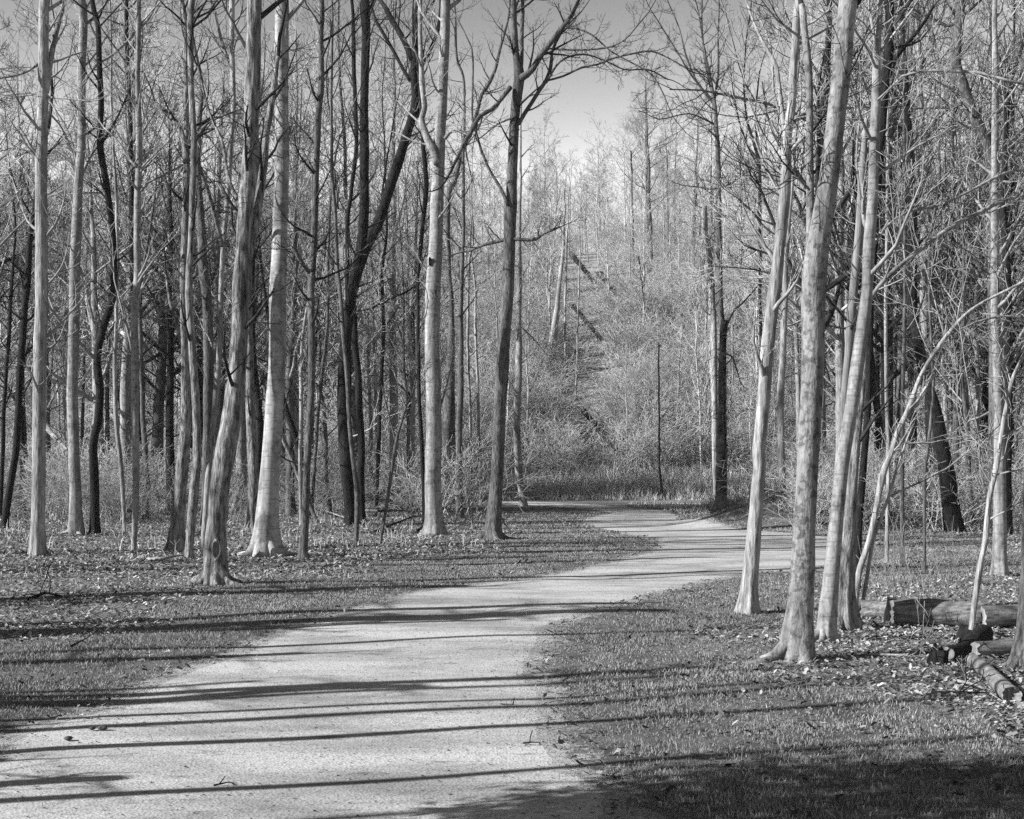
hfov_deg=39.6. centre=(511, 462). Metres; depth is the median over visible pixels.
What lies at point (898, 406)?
bare tree
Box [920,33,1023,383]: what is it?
bare tree
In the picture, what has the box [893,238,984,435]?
bare tree
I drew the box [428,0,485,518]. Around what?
bare tree
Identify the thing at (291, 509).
bare tree
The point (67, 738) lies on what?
stone
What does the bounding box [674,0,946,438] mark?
bare tree
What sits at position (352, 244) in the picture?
bare tree
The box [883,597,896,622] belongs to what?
stump
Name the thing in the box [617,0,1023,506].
bare tree
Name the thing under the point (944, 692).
fallen branch
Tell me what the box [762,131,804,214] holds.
bare tree
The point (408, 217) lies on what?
bare tree
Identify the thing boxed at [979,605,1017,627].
fallen log
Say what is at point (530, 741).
fallen branch
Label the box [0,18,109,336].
bare tree
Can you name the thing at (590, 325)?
leaning tree
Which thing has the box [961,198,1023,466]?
bare tree
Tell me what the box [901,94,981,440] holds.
bare tree
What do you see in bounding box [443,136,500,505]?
bare tree
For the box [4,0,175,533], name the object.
bare tree
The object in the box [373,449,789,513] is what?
dry grass
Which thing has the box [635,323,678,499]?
bare tree
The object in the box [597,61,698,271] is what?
bare tree
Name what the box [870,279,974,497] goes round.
bare tree
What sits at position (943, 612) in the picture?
fallen log
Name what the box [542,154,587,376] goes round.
bare tree
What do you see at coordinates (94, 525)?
bare tree
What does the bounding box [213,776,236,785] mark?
fallen branch
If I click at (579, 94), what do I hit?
sky
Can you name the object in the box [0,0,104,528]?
bare tree
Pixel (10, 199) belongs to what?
leaning tree
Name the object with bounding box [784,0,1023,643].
bare tree
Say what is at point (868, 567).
sapling
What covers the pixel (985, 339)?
bare tree
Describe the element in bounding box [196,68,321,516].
bare tree
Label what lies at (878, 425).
bare tree
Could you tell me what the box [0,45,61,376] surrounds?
bare tree
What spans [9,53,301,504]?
bare tree
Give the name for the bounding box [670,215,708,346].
bare tree
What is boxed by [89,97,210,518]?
bare tree
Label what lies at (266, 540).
bare tree
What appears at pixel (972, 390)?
bare tree
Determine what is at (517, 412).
bare tree
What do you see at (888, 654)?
fallen branch
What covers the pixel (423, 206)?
bare tree
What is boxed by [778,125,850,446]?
bare tree
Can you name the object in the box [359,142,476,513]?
bare tree
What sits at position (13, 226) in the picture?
bare tree
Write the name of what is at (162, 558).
fallen branch
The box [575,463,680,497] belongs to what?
thicket
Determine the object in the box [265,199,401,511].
bare tree
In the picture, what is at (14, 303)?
bare tree
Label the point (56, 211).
bare tree
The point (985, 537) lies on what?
sapling
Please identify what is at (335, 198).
bare tree
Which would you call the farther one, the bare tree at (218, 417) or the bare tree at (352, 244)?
the bare tree at (352, 244)
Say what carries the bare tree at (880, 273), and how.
on the ground at (552, 751)
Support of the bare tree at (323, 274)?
on the ground at (552, 751)
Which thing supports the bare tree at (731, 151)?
on the ground at (552, 751)
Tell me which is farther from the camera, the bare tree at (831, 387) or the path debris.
the bare tree at (831, 387)
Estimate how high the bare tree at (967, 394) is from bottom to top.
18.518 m
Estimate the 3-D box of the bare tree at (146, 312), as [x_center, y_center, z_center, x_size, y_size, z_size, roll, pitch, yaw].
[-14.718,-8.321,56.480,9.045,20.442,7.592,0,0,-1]
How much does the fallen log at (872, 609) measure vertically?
0.220 m
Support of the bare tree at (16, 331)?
on the ground at (552, 751)
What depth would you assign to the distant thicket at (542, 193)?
87.06 m
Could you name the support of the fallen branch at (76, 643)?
on the ground at (552, 751)
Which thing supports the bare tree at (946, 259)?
on the ground at (552, 751)
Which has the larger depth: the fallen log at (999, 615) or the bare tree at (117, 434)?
the bare tree at (117, 434)
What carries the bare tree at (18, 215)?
on the ground at (552, 751)
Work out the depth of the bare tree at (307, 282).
48.87 m
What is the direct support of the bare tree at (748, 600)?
on the ground at (552, 751)
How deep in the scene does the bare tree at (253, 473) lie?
34.91 m
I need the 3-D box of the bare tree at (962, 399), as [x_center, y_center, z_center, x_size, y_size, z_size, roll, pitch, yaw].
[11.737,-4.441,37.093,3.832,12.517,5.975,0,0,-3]
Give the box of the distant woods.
[0,111,1023,472]
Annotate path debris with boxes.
[0,519,789,818]
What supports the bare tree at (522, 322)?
on the ground at (552, 751)
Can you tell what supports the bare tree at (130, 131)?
on the ground at (552, 751)
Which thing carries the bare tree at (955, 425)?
on the ground at (552, 751)
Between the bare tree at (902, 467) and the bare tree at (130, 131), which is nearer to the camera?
the bare tree at (902, 467)
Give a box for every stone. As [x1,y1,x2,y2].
[64,736,72,740]
[98,725,106,729]
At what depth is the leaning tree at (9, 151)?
35.98 m
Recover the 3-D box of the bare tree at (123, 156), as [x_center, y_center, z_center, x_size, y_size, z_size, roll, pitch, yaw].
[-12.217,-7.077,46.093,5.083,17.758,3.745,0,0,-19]
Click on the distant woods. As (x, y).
(598, 187)
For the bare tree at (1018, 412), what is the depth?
57.52 m
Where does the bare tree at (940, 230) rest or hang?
on the ground at (552, 751)
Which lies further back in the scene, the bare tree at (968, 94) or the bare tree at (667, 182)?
the bare tree at (667, 182)
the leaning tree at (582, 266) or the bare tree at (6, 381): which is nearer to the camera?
the bare tree at (6, 381)
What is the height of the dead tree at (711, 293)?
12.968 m
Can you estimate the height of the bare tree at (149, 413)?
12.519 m
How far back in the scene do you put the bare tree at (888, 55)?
18.08 m
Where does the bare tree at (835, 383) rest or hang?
on the ground at (552, 751)
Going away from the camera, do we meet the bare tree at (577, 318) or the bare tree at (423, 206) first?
the bare tree at (423, 206)
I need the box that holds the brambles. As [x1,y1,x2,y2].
[676,471,908,523]
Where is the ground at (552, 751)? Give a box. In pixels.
[0,249,1023,818]
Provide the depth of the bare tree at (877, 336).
43.62 m
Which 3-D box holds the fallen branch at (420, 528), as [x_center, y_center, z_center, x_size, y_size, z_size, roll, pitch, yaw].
[-1.994,1.424,35.236,0.512,0.974,5.293,0,0,8]
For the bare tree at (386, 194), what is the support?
on the ground at (552, 751)
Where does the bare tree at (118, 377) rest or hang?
on the ground at (552, 751)
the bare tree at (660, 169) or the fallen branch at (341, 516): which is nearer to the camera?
the fallen branch at (341, 516)
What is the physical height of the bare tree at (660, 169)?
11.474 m
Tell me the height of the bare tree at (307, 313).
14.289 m
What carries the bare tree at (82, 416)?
on the ground at (552, 751)
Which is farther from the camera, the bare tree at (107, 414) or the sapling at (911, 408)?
the bare tree at (107, 414)
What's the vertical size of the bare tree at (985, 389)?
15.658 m
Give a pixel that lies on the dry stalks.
(885, 572)
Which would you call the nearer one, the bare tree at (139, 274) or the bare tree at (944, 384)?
the bare tree at (139, 274)
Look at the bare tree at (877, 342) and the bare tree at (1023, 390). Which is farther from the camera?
the bare tree at (877, 342)
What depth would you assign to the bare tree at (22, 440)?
46.10 m
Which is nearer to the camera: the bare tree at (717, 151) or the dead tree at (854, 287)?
the dead tree at (854, 287)
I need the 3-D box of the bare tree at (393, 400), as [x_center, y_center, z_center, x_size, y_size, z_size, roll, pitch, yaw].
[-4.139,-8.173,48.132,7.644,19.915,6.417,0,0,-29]
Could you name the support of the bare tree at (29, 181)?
on the ground at (552, 751)
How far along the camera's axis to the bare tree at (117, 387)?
62.75 m
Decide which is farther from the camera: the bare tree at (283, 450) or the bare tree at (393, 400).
the bare tree at (283, 450)
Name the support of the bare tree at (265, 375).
on the ground at (552, 751)
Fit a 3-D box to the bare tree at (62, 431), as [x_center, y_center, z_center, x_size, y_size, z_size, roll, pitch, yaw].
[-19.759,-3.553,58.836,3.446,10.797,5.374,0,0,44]
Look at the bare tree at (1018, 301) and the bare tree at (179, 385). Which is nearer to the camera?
the bare tree at (1018, 301)
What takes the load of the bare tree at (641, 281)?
on the ground at (552, 751)
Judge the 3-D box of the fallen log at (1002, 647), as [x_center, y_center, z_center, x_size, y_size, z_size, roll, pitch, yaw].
[3.990,1.516,11.635,0.468,0.177,0.159,0,0,-8]
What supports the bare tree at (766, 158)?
on the ground at (552, 751)
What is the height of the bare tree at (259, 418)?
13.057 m
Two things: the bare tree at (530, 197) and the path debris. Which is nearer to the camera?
the path debris
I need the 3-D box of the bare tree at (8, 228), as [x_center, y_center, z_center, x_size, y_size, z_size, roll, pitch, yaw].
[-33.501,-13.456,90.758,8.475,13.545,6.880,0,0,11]
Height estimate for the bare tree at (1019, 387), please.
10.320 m
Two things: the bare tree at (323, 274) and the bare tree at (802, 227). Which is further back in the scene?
the bare tree at (802, 227)
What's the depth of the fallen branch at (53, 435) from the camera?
46.23 m
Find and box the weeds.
[0,499,1021,596]
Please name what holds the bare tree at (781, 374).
on the ground at (552, 751)
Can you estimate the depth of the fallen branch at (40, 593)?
16.81 m
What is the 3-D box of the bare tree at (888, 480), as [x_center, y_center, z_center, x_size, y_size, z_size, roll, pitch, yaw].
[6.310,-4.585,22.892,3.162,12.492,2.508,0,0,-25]
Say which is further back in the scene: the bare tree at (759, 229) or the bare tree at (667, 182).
the bare tree at (667, 182)
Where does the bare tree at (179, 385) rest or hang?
on the ground at (552, 751)
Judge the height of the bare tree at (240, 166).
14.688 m
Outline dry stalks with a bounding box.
[856,511,973,627]
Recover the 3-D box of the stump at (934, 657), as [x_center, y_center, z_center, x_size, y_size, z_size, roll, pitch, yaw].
[3.379,1.538,11.274,0.224,0.232,0.210,0,0,21]
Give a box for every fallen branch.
[27,548,79,600]
[46,423,67,459]
[67,622,89,646]
[147,540,183,560]
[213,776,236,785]
[318,508,372,530]
[365,496,421,522]
[372,510,445,532]
[407,498,453,531]
[523,730,540,744]
[869,599,942,658]
[931,649,995,693]
[950,655,1002,706]
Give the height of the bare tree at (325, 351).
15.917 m
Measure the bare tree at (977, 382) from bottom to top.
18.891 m
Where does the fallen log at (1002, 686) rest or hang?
on the ground at (552, 751)
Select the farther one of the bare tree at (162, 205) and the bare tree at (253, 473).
the bare tree at (162, 205)
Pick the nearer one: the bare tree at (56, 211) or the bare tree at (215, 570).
the bare tree at (215, 570)
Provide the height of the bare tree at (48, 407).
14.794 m
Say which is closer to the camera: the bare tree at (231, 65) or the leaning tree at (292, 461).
the bare tree at (231, 65)
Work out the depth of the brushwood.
39.43 m
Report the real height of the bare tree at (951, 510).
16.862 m
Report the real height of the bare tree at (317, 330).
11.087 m
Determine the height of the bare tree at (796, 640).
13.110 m
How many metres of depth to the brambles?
35.72 m
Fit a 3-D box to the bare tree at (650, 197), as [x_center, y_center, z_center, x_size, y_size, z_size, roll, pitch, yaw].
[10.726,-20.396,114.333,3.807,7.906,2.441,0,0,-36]
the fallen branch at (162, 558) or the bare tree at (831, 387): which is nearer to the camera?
the fallen branch at (162, 558)
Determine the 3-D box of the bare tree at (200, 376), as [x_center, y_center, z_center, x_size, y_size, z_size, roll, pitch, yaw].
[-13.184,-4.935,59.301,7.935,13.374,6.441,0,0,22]
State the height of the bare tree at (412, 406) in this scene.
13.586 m
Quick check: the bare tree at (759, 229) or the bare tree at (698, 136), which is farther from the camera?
the bare tree at (698, 136)
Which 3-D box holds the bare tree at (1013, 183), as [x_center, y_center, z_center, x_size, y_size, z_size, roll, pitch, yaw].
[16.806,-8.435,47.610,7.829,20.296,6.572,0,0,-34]
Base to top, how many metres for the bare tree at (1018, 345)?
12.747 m
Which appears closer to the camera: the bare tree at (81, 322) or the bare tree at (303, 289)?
the bare tree at (81, 322)
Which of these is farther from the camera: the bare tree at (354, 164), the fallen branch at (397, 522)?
the bare tree at (354, 164)
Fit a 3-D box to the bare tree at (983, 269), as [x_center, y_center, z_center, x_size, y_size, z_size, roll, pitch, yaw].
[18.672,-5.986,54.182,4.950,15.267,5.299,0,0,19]
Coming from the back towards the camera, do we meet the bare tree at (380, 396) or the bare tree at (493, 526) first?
the bare tree at (380, 396)
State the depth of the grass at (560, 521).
37.98 m
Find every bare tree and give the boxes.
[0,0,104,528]
[0,0,135,555]
[0,8,60,500]
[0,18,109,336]
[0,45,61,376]
[0,64,104,338]
[0,79,68,518]
[0,79,180,515]
[0,114,90,510]
[0,124,62,344]
[0,136,161,457]
[0,140,121,504]
[0,157,23,281]
[0,169,62,401]
[0,208,131,510]
[0,215,60,412]
[0,254,91,444]
[1,322,18,355]
[3,0,234,503]
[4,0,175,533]
[8,0,265,512]
[8,139,34,289]
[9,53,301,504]
[34,164,88,321]
[48,21,175,472]
[49,0,242,550]
[49,140,124,456]
[54,0,213,512]
[62,0,182,534]
[74,0,242,551]
[79,264,180,446]
[80,293,164,451]
[81,83,235,515]
[81,158,162,348]
[83,0,144,530]
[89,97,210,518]
[89,153,159,357]
[96,23,333,511]
[101,187,266,500]
[102,0,161,515]
[104,212,196,497]
[119,90,385,510]
[120,156,229,503]
[143,174,176,274]
[147,0,291,558]
[148,0,244,524]
[148,151,286,414]
[171,0,319,586]
[175,0,291,549]
[176,0,374,510]
[195,3,329,527]
[195,27,343,510]
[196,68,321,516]
[197,170,286,397]
[204,117,271,239]
[205,40,308,476]
[213,38,386,515]
[221,267,305,439]
[222,195,340,501]
[229,145,365,385]
[234,0,304,556]
[234,0,383,559]
[256,110,380,449]
[256,165,356,490]
[259,168,364,433]
[261,0,466,466]
[263,0,393,543]
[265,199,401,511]
[266,161,418,513]
[269,0,472,509]
[285,77,368,524]
[288,0,386,507]
[315,155,445,498]
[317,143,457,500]
[326,0,382,400]
[333,107,465,510]
[337,0,410,524]
[338,4,425,514]
[339,206,380,324]
[342,0,450,521]
[352,119,501,410]
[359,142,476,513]
[370,0,486,523]
[372,0,522,534]
[398,0,740,540]
[398,183,415,244]
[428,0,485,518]
[442,0,532,503]
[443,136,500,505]
[444,163,517,503]
[484,255,542,361]
[488,0,559,505]
[517,164,540,225]
[541,149,598,380]
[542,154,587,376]
[565,188,607,400]
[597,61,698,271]
[601,65,685,261]
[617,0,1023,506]
[617,136,649,272]
[617,246,654,326]
[629,0,760,490]
[630,161,664,229]
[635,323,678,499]
[639,112,692,265]
[641,121,684,225]
[653,93,734,241]
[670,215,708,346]
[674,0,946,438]
[679,65,743,257]
[691,0,901,459]
[695,111,779,277]
[697,0,977,613]
[713,30,856,449]
[715,0,775,354]
[728,0,928,662]
[731,137,770,253]
[732,59,941,467]
[738,76,802,271]
[746,0,837,502]
[747,174,773,244]
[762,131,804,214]
[770,3,1012,466]
[772,119,934,389]
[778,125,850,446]
[779,193,917,403]
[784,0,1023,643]
[788,1,1001,510]
[790,95,1023,497]
[796,56,956,518]
[796,144,829,259]
[799,0,1001,489]
[804,0,960,589]
[807,0,1019,562]
[807,0,1023,523]
[814,328,916,631]
[824,158,916,469]
[825,293,880,423]
[829,79,956,395]
[833,79,983,433]
[834,181,939,408]
[847,0,1023,571]
[853,0,1014,564]
[856,0,1019,528]
[858,50,1021,422]
[861,0,1023,354]
[862,0,1023,504]
[866,0,966,532]
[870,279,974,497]
[879,46,1023,525]
[880,221,986,439]
[893,140,1023,463]
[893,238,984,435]
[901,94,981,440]
[914,118,1023,458]
[917,10,986,471]
[918,0,1023,341]
[918,0,1023,490]
[920,0,1023,323]
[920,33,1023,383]
[920,270,986,450]
[929,0,1023,575]
[932,140,972,393]
[940,0,1022,512]
[941,4,1023,258]
[945,230,1023,440]
[947,111,1023,377]
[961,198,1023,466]
[967,0,1023,534]
[968,0,1023,342]
[968,301,1023,431]
[982,223,1023,352]
[983,204,1023,404]
[992,478,1023,673]
[1002,250,1023,436]
[1014,261,1023,429]
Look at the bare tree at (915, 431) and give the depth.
54.30 m
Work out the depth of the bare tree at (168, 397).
44.21 m
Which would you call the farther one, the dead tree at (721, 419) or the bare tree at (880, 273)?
the bare tree at (880, 273)
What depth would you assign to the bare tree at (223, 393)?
61.75 m
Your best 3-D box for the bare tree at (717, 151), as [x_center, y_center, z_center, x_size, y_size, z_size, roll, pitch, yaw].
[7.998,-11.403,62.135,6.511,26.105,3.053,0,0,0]
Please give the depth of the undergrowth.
38.98 m
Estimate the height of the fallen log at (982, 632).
0.206 m
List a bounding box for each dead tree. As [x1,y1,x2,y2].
[688,196,725,497]
[700,264,769,502]
[825,98,908,470]
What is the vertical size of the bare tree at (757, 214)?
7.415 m
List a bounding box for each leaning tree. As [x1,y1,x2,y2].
[0,104,96,217]
[0,112,72,226]
[0,151,155,246]
[258,363,319,522]
[566,407,625,471]
[567,252,617,286]
[567,293,616,348]
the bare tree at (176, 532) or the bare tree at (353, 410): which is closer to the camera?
the bare tree at (176, 532)
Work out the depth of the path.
8.78 m
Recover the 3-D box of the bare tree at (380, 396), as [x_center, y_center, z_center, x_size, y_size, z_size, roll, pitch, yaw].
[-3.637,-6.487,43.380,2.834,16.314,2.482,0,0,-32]
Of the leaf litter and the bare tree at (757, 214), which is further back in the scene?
the bare tree at (757, 214)
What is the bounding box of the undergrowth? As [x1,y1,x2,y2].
[0,409,1023,530]
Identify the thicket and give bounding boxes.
[0,87,1023,471]
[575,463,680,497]
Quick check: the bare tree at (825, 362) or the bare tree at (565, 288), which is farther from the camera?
the bare tree at (565, 288)
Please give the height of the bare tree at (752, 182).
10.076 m
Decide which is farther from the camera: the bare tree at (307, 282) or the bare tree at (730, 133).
the bare tree at (730, 133)
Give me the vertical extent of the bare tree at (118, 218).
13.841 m
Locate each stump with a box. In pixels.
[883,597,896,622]
[927,643,948,664]
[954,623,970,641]
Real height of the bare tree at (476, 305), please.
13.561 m
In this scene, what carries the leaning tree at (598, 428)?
on the ground at (552, 751)
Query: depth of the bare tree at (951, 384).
52.16 m
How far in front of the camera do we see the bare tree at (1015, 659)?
10.95 m
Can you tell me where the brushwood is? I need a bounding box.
[0,397,1023,530]
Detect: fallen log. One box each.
[860,600,886,618]
[890,599,984,626]
[943,624,992,660]
[965,652,1021,704]
[970,638,1013,657]
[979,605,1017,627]
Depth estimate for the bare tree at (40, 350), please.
24.23 m
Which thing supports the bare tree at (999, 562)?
on the ground at (552, 751)
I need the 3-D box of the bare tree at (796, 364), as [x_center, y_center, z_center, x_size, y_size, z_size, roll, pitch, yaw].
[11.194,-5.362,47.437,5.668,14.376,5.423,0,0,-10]
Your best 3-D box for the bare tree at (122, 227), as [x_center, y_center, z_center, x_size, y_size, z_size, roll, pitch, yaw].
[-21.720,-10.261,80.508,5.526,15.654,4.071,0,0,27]
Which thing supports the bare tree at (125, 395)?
on the ground at (552, 751)
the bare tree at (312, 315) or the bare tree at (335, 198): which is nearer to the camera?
the bare tree at (312, 315)
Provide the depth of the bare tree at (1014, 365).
44.92 m
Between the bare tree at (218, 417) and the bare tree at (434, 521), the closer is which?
the bare tree at (434, 521)
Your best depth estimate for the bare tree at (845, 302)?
45.40 m
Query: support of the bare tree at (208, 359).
on the ground at (552, 751)
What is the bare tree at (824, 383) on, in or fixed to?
on the ground at (552, 751)
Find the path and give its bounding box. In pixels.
[0,501,826,818]
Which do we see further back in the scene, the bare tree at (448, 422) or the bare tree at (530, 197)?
the bare tree at (530, 197)
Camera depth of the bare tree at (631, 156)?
103.95 m
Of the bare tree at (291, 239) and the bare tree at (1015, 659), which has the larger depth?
the bare tree at (291, 239)
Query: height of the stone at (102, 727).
0.030 m
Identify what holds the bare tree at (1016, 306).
on the ground at (552, 751)
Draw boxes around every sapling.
[370,286,447,543]
[828,60,1023,605]
[857,384,1023,615]
[938,278,1023,629]
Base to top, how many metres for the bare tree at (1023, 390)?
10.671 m
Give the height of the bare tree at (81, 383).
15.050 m
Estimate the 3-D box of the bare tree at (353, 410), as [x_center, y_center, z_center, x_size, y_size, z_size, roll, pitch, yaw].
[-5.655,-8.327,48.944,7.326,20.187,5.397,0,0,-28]
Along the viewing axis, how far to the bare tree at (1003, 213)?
30.82 m
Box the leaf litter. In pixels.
[0,502,1023,818]
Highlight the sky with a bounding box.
[0,0,1023,270]
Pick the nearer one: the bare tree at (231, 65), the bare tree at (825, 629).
the bare tree at (825, 629)
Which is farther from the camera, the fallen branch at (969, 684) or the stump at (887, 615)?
the stump at (887, 615)
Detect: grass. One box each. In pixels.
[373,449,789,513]
[447,501,880,531]
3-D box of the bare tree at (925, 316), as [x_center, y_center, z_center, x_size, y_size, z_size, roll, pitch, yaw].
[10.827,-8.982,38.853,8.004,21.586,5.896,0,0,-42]
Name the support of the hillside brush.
on the ground at (552, 751)
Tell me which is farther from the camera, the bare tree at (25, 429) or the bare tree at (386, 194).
the bare tree at (25, 429)
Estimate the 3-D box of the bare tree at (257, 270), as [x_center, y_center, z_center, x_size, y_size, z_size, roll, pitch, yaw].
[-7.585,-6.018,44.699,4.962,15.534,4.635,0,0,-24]
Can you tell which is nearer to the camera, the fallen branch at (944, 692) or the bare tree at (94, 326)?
the fallen branch at (944, 692)
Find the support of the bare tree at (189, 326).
on the ground at (552, 751)
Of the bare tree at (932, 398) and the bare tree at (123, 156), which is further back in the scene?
the bare tree at (123, 156)
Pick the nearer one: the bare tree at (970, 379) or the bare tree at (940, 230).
the bare tree at (970, 379)
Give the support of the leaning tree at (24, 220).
on the ground at (552, 751)
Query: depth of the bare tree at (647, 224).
110.45 m
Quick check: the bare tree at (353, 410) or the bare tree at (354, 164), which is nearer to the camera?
the bare tree at (354, 164)
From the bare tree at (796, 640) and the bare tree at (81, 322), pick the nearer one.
the bare tree at (796, 640)
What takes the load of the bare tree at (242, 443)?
on the ground at (552, 751)
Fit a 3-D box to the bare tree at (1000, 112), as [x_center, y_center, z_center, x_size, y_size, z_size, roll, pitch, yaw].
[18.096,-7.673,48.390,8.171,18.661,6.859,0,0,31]
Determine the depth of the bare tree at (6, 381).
38.27 m
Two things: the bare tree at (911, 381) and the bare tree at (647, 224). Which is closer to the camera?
the bare tree at (911, 381)
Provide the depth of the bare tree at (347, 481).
36.43 m
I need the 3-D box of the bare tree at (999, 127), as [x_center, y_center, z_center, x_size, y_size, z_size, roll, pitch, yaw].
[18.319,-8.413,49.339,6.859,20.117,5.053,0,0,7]
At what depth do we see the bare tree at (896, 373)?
40.51 m
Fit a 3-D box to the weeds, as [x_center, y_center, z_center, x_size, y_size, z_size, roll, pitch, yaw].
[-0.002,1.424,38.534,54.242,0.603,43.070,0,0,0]
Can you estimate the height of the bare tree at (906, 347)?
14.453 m
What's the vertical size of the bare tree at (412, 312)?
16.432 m
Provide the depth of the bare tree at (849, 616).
13.70 m
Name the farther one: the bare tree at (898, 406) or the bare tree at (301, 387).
the bare tree at (898, 406)
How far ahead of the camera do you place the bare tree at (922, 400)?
48.23 m
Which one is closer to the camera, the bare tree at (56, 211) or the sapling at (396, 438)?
the sapling at (396, 438)
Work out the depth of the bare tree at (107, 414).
58.58 m
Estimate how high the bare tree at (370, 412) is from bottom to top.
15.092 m
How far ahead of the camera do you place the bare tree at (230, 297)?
58.80 m
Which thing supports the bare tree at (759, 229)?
on the ground at (552, 751)
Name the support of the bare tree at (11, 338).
on the ground at (552, 751)
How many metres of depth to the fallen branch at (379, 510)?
37.83 m
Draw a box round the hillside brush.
[0,204,1023,497]

